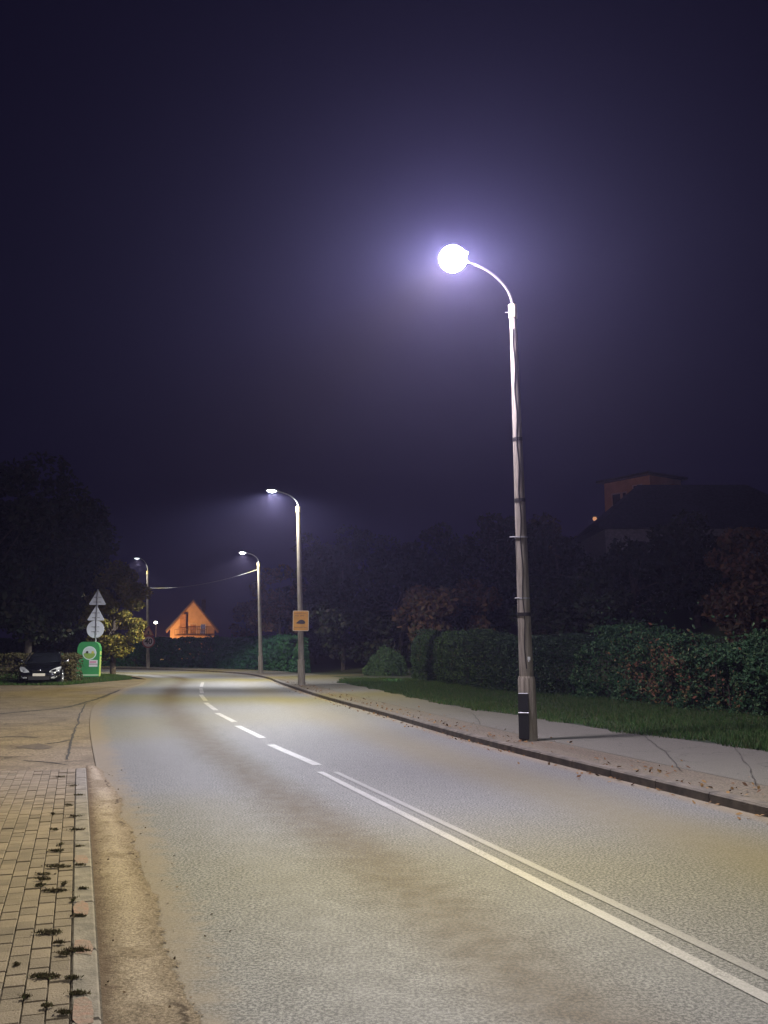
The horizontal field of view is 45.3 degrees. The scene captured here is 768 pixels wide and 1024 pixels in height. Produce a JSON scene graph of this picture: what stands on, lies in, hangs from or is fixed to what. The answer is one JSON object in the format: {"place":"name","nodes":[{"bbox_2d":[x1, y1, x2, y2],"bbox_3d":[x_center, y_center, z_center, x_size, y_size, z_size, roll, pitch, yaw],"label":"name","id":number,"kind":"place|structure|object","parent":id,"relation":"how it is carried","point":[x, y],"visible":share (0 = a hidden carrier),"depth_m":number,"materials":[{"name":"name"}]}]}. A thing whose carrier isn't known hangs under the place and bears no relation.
{"place":"outdoors","nodes":[
{"label":"outdoors","id":0,"kind":"place"},
{"bbox_2d":[0,768,102,1023],"bbox_3d":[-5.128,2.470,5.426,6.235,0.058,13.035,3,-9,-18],"label":"block paving","id":1,"kind":"structure","parent":0,"point":[33,1011],"depth_m":6.17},
{"bbox_2d":[12,775,90,1013],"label":"weeds","id":2,"kind":"object","parent":1,"relation":"on","point":[82,949],"visible":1,"depth_m":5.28,"materials":[{"name":"green plant"}]},
{"bbox_2d":[7,665,297,672],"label":"sidewalk","id":3,"kind":"structure","parent":0,"point":[264,671],"depth_m":64.38,"materials":[{"name":"concrete"}]},
{"bbox_2d":[165,599,218,658],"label":"house","id":4,"kind":"structure","parent":0,"point":[192,619],"depth_m":138.94,"materials":[{"name":"paint"}]},
{"bbox_2d":[189,624,196,633],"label":"window","id":5,"kind":"structure","parent":4,"relation":"in","point":[192,626],"depth_m":138.87,"materials":[{"name":"orange glass"}]},
{"bbox_2d":[200,624,205,634],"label":"window","id":6,"kind":"structure","parent":4,"relation":"in","point":[202,626],"depth_m":139.18,"materials":[{"name":"blue"}]},
{"bbox_2d":[283,674,393,676],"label":"side path","id":7,"kind":"structure","parent":0,"point":[326,675],"depth_m":50.60,"materials":[{"name":"concrete"}]},
{"bbox_2d":[0,667,767,1023],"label":"road","id":8,"kind":"structure","parent":0,"point":[320,897],"depth_m":6.84,"materials":[{"name":"grey asphalt"}]},
{"bbox_2d":[86,766,203,1023],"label":"gutter","id":9,"kind":"object","parent":8,"relation":"on","point":[134,962],"visible":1,"depth_m":5.35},
{"bbox_2d":[91,768,230,1021],"bbox_3d":[-2.143,2.840,8.010,0.772,0.027,9.991,3,-9,-18],"label":"grit","id":10,"kind":"object","parent":9,"relation":"in","point":[174,958],"visible":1,"depth_m":5.71,"materials":[{"name":"gravel"}]},
{"bbox_2d":[204,703,217,709],"bbox_3d":[-4.892,5.475,25.937,0.140,0.001,3.477,2,-9,-15],"label":"road marking","id":11,"kind":"object","parent":8,"relation":"on","point":[210,706],"visible":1,"depth_m":25.81,"materials":[{"name":"paint"}]},
{"bbox_2d":[215,713,236,721],"bbox_3d":[-3.775,4.879,21.880,0.140,0.001,2.901,3,-9,-17],"label":"road marking","id":12,"kind":"object","parent":8,"relation":"on","point":[225,717],"visible":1,"depth_m":21.77,"materials":[{"name":"paint"}]},
{"bbox_2d":[236,726,265,737],"bbox_3d":[-2.666,4.336,18.185,0.140,0.001,2.741,3,-9,-18],"label":"road marking","id":13,"kind":"object","parent":8,"relation":"on","point":[250,732],"visible":1,"depth_m":17.94,"materials":[{"name":"paint"}]},
{"bbox_2d":[268,744,321,764],"bbox_3d":[-1.440,3.774,14.362,0.140,0.001,2.924,3,-9,-20],"label":"road marking","id":14,"kind":"object","parent":8,"relation":"on","point":[302,758],"visible":1,"depth_m":14.13,"materials":[{"name":"paint"}]},
{"bbox_2d":[0,666,767,816],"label":"kerb","id":15,"kind":"structure","parent":8,"relation":"on","point":[745,804],"depth_m":12.69,"materials":[{"name":"concrete"}]},
{"bbox_2d":[277,682,762,819],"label":"fallen leaves","id":16,"kind":"object","parent":8,"relation":"on","point":[701,784],"visible":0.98,"depth_m":13.06,"materials":[{"name":"brown plant"}]},
{"bbox_2d":[318,772,767,1002],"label":"road marking","id":17,"kind":"object","parent":8,"relation":"on","point":[756,992],"visible":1,"depth_m":5.83,"materials":[{"name":"paint"}]},
{"bbox_2d":[334,772,767,979],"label":"road marking","id":18,"kind":"object","parent":8,"relation":"on","point":[709,948],"visible":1,"depth_m":6.15,"materials":[{"name":"paint"}]},
{"bbox_2d":[0,595,767,785],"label":"ground","id":19,"kind":"structure","parent":0,"point":[680,617],"depth_m":47.82,"materials":[{"name":"plant"}]},
{"bbox_2d":[0,679,145,771],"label":"forecourt","id":20,"kind":"structure","parent":19,"relation":"on","point":[51,725],"depth_m":20.25,"materials":[{"name":"concrete"}]},
{"bbox_2d":[17,743,51,748],"bbox_3d":[-5.900,3.954,15.504,0.525,0.001,1.001,7,-11,-40],"label":"pothole patch","id":21,"kind":"object","parent":20,"relation":"on","point":[37,746],"visible":1,"depth_m":15.53,"materials":[{"name":"grey asphalt"}]},
{"bbox_2d":[0,690,118,713],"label":"pavement crack","id":22,"kind":"object","parent":20,"relation":"on","point":[72,705],"visible":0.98,"depth_m":27.13,"materials":[{"name":"black"}]},
{"bbox_2d":[66,703,86,758],"bbox_3d":[-6.834,4.695,20.555,0.129,0.001,14.420,2,-9,-16],"label":"pavement crack","id":23,"kind":"object","parent":20,"relation":"on","point":[70,742],"visible":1,"depth_m":17.45,"materials":[{"name":"black"}]},
{"bbox_2d":[32,498,118,654],"bbox_3d":[-22.450,5.169,66.234,7.610,13.059,8.848,0,-8,0],"label":"tree","id":24,"kind":"object","parent":19,"relation":"on","point":[71,646],"visible":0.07,"depth_m":64.94,"materials":[{"name":"green plant"}]},
{"bbox_2d":[70,768,100,1023],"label":"kerb edging","id":25,"kind":"object","parent":19,"relation":"on","point":[86,965],"visible":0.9,"depth_m":5.61,"materials":[{"name":"concrete"}]},
{"bbox_2d":[72,855,92,1023],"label":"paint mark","id":26,"kind":"object","parent":25,"relation":"on","point":[82,1010],"visible":0.97,"depth_m":4.28,"materials":[{"name":"beige paint"}]},
{"bbox_2d":[77,560,152,673],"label":"tree","id":27,"kind":"object","parent":19,"relation":"on","point":[128,593],"visible":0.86,"depth_m":56.96,"materials":[{"name":"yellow plant"}]},
{"bbox_2d":[0,633,308,671],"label":"hedge","id":28,"kind":"object","parent":19,"relation":"on","point":[222,652],"visible":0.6,"depth_m":72.54,"materials":[{"name":"green plant"}]},
{"bbox_2d":[228,598,262,636],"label":"tree","id":29,"kind":"object","parent":19,"relation":"on","point":[237,616],"visible":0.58,"depth_m":90.78,"materials":[{"name":"green plant"}]},
{"bbox_2d":[245,564,308,633],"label":"tree","id":30,"kind":"object","parent":19,"relation":"on","point":[277,605],"visible":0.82,"depth_m":65.11,"materials":[{"name":"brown plant"}]},
{"bbox_2d":[288,640,310,672],"bbox_3d":[-5.270,8.939,57.779,1.539,2.690,1.506,0,-8,0],"label":"shrub","id":31,"kind":"object","parent":19,"relation":"on","point":[293,664],"visible":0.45,"depth_m":57.46,"materials":[{"name":"green plant"}]},
{"bbox_2d":[276,532,359,664],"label":"tree","id":32,"kind":"object","parent":19,"relation":"on","point":[315,645],"visible":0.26,"depth_m":76.31,"materials":[{"name":"green plant"}]},
{"bbox_2d":[290,545,400,669],"bbox_3d":[-2.762,6.732,63.895,7.673,9.283,7.385,4,-9,-26],"label":"tree","id":33,"kind":"object","parent":19,"relation":"on","point":[325,590],"visible":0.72,"depth_m":62.38,"materials":[{"name":"green plant"}]},
{"bbox_2d":[323,524,406,653],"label":"tree","id":34,"kind":"object","parent":19,"relation":"on","point":[359,543],"visible":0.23,"depth_m":85.11,"materials":[{"name":"green plant"}]},
{"bbox_2d":[337,539,455,664],"bbox_3d":[1.013,6.006,59.648,7.602,8.528,7.172,-5,-10,29],"label":"tree","id":35,"kind":"object","parent":19,"relation":"on","point":[406,574],"visible":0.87,"depth_m":58.89,"materials":[{"name":"green plant"}]},
{"bbox_2d":[120,667,767,801],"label":"sett strip","id":36,"kind":"object","parent":19,"relation":"on","point":[715,782],"visible":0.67,"depth_m":13.58,"materials":[{"name":"grey stone"}]},
{"bbox_2d":[134,557,149,667],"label":"street lamp","id":37,"kind":"object","parent":36,"relation":"on","point":[147,619],"visible":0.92,"depth_m":68.94,"materials":[{"name":"metal"}]},
{"bbox_2d":[142,635,154,647],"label":"speed limit sign","id":38,"kind":"object","parent":37,"relation":"attached to","point":[148,641],"visible":0.98,"depth_m":68.51,"materials":[{"name":"red"}]},
{"bbox_2d":[143,626,153,635],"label":"warning sign","id":39,"kind":"object","parent":37,"relation":"attached to","point":[148,630],"visible":0.91,"depth_m":68.62,"materials":[{"name":"red"}]},
{"bbox_2d":[238,551,262,673],"bbox_3d":[-8.017,6.055,55.211,1.723,7.404,0.352,4,-9,-23],"label":"street lamp","id":40,"kind":"object","parent":36,"relation":"on","point":[260,663],"visible":0.99,"depth_m":55.30,"materials":[{"name":"metal"}]},
{"bbox_2d":[173,570,255,587],"bbox_3d":[-12.693,4.728,62.556,0.030,0.516,16.926,6,-10,-36],"label":"overhead wire","id":41,"kind":"object","parent":40,"relation":"attached to","point":[215,581],"visible":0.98,"depth_m":60.29,"materials":[{"name":"grey metal"}]},
{"bbox_2d":[266,488,304,685],"bbox_3d":[-4.098,3.125,38.047,1.874,8.210,0.354,4,-9,-25],"label":"street lamp","id":42,"kind":"object","parent":36,"relation":"on","point":[301,670],"visible":1,"depth_m":38.24,"materials":[{"name":"metal"}]},
{"bbox_2d":[293,611,308,630],"bbox_3d":[-3.438,4.497,38.017,0.660,0.840,0.070,1,-8,-5],"label":"warning sign","id":43,"kind":"object","parent":42,"relation":"attached to","point":[300,620],"visible":1,"depth_m":37.98,"materials":[{"name":"beige"}]},
{"bbox_2d":[448,244,537,740],"bbox_3d":[1.801,-0.384,15.791,1.737,8.676,0.469,3,-9,-20],"label":"street lamp","id":44,"kind":"object","parent":36,"relation":"on","point":[527,715],"visible":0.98,"depth_m":15.84,"materials":[{"name":"metal"}]},
{"bbox_2d":[392,578,502,665],"bbox_3d":[3.513,6.412,51.849,6.056,5.305,5.655,5,-10,-33],"label":"tree","id":45,"kind":"object","parent":19,"relation":"on","point":[434,608],"visible":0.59,"depth_m":50.52,"materials":[{"name":"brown plant"}]},
{"bbox_2d":[409,522,493,629],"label":"tree","id":46,"kind":"object","parent":19,"relation":"on","point":[442,548],"visible":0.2,"depth_m":83.49,"materials":[{"name":"green plant"}]},
{"bbox_2d":[441,512,556,650],"bbox_3d":[7.111,4.580,58.156,7.491,9.187,8.232,0,-8,0],"label":"tree","id":47,"kind":"object","parent":19,"relation":"on","point":[495,537],"visible":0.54,"depth_m":56.99,"materials":[{"name":"green plant"}]},
{"bbox_2d":[480,512,561,622],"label":"tree","id":48,"kind":"object","parent":19,"relation":"on","point":[536,524],"visible":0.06,"depth_m":66.19,"materials":[{"name":"green plant"}]},
{"bbox_2d":[311,673,767,751],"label":"grass verge","id":49,"kind":"object","parent":19,"relation":"on","point":[402,676],"depth_m":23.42,"materials":[{"name":"plant"}]},
{"bbox_2d":[362,644,408,675],"bbox_3d":[0.099,8.330,51.148,2.765,1.931,2.247,0,-8,0],"label":"bush","id":50,"kind":"object","parent":49,"relation":"on","point":[384,662],"visible":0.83,"depth_m":50.81,"materials":[{"name":"green plant"}]},
{"bbox_2d":[384,678,405,681],"bbox_3d":[0.605,7.717,41.720,1.801,0.420,0.962,0,-8,0],"label":"plant","id":51,"kind":"object","parent":49,"relation":"on","point":[392,679],"visible":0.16,"depth_m":41.64,"materials":[{"name":"green plant"}]},
{"bbox_2d":[409,623,616,696],"bbox_3d":[4.041,5.711,36.747,2.772,2.857,17.306,2,-9,-16],"label":"hedge","id":52,"kind":"object","parent":49,"relation":"on","point":[445,668],"visible":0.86,"depth_m":33.85,"materials":[{"name":"green plant"}]},
{"bbox_2d":[569,591,767,715],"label":"hedge","id":53,"kind":"object","parent":49,"relation":"on","point":[682,654],"visible":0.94,"depth_m":24.31,"materials":[{"name":"green plant"}]},
{"bbox_2d":[497,525,631,650],"bbox_3d":[9.375,4.203,49.706,6.867,7.289,5.776,5,-10,-29],"label":"tree","id":54,"kind":"object","parent":19,"relation":"on","point":[557,616],"visible":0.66,"depth_m":48.73,"materials":[{"name":"green plant"}]},
{"bbox_2d":[570,535,703,636],"bbox_3d":[12.034,3.986,43.788,6.149,5.613,5.876,-5,-10,29],"label":"tree","id":55,"kind":"object","parent":19,"relation":"on","point":[626,560],"visible":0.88,"depth_m":42.86,"materials":[{"name":"green plant"}]},
{"bbox_2d":[596,471,687,511],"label":"house","id":56,"kind":"structure","parent":19,"relation":"on","point":[616,489],"depth_m":77.00,"materials":[{"name":"tile"}]},
{"bbox_2d":[611,492,621,505],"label":"window","id":57,"kind":"structure","parent":56,"relation":"in","point":[616,497],"depth_m":77.94,"materials":[{"name":"grey glass"}]},
{"bbox_2d":[571,485,767,611],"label":"house","id":58,"kind":"structure","parent":19,"relation":"on","point":[635,513],"depth_m":54.18,"materials":[{"name":"tile"}]},
{"bbox_2d":[638,509,748,627],"bbox_3d":[14.867,2.920,43.934,5.309,5.790,5.350,6,-10,-34],"label":"tree","id":59,"kind":"object","parent":19,"relation":"on","point":[686,546],"visible":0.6,"depth_m":42.91,"materials":[{"name":"green plant"}]},
{"bbox_2d":[697,526,767,642],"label":"tree","id":60,"kind":"object","parent":19,"relation":"on","point":[749,577],"visible":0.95,"depth_m":35.41,"materials":[{"name":"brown plant"}]},
{"bbox_2d":[0,0,767,650],"label":"sky","id":61,"kind":"structure","parent":0,"point":[229,274],"materials":[{"name":"purple"}]},
{"bbox_2d":[267,673,767,785],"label":"sidewalk","id":62,"kind":"structure","parent":0,"point":[717,759],"depth_m":15.27,"materials":[{"name":"concrete"}]},
{"bbox_2d":[643,735,681,770],"bbox_3d":[4.412,3.872,15.769,0.236,0.001,8.573,-1,-8,7],"label":"sidewalk crack","id":63,"kind":"object","parent":62,"relation":"on","point":[666,753],"visible":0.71,"depth_m":13.33,"materials":[{"name":"black"}]},
{"bbox_2d":[735,748,755,784],"bbox_3d":[5.054,3.478,13.086,0.093,0.001,5.806,-2,-9,16],"label":"sidewalk crack","id":64,"kind":"object","parent":62,"relation":"on","point":[749,766],"visible":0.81,"depth_m":11.75,"materials":[{"name":"black"}]},
{"label":"grass island","id":65,"kind":"structure","parent":0,"visible":0},
{"bbox_2d":[0,466,72,633],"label":"tree","id":66,"kind":"object","parent":65,"relation":"on","point":[32,616],"visible":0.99,"depth_m":50.51,"materials":[{"name":"green plant"}]},
{"bbox_2d":[0,652,78,680],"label":"hedge","id":67,"kind":"object","parent":65,"relation":"on","point":[10,655],"visible":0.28,"depth_m":44.99,"materials":[{"name":"green plant"}]},
{"bbox_2d":[18,651,68,683],"bbox_3d":[-15.773,7.232,42.934,2.220,1.505,4.260,2,-9,-12],"label":"parked car","id":68,"kind":"object","parent":65,"relation":"on","point":[43,665],"visible":0.78,"depth_m":41.49,"materials":[{"name":"black paint"}]},
{"bbox_2d":[0,450,121,665],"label":"tree","id":69,"kind":"object","parent":65,"relation":"on","point":[86,548],"visible":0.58,"depth_m":54.42,"materials":[{"name":"green plant"}]},
{"bbox_2d":[40,654,83,682],"bbox_3d":[-15.167,7.401,43.344,1.622,1.455,1.912,0,-8,0],"label":"hedge","id":70,"kind":"object","parent":65,"relation":"on","point":[70,673],"visible":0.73,"depth_m":42.78,"materials":[{"name":"green plant"}]},
{"bbox_2d":[0,671,131,684],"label":"grass","id":71,"kind":"structure","parent":65,"relation":"on","point":[102,677],"depth_m":44.09,"materials":[{"name":"green plant"}]},
{"bbox_2d":[76,642,101,677],"bbox_3d":[-15.992,8.021,49.902,1.200,1.940,0.858,1,-8,-9],"label":"recycling container","id":72,"kind":"object","parent":65,"relation":"on","point":[91,652],"visible":0.88,"depth_m":49.53,"materials":[{"name":"green plastic"}]},
{"bbox_2d":[87,589,105,641],"bbox_3d":[-15.752,6.662,50.174,0.977,4.909,0.110,0,-8,0],"label":"traffic sign post","id":73,"kind":"object","parent":65,"relation":"on","point":[95,629],"visible":0.98,"depth_m":50.33,"materials":[{"name":"metal"}]}
]}

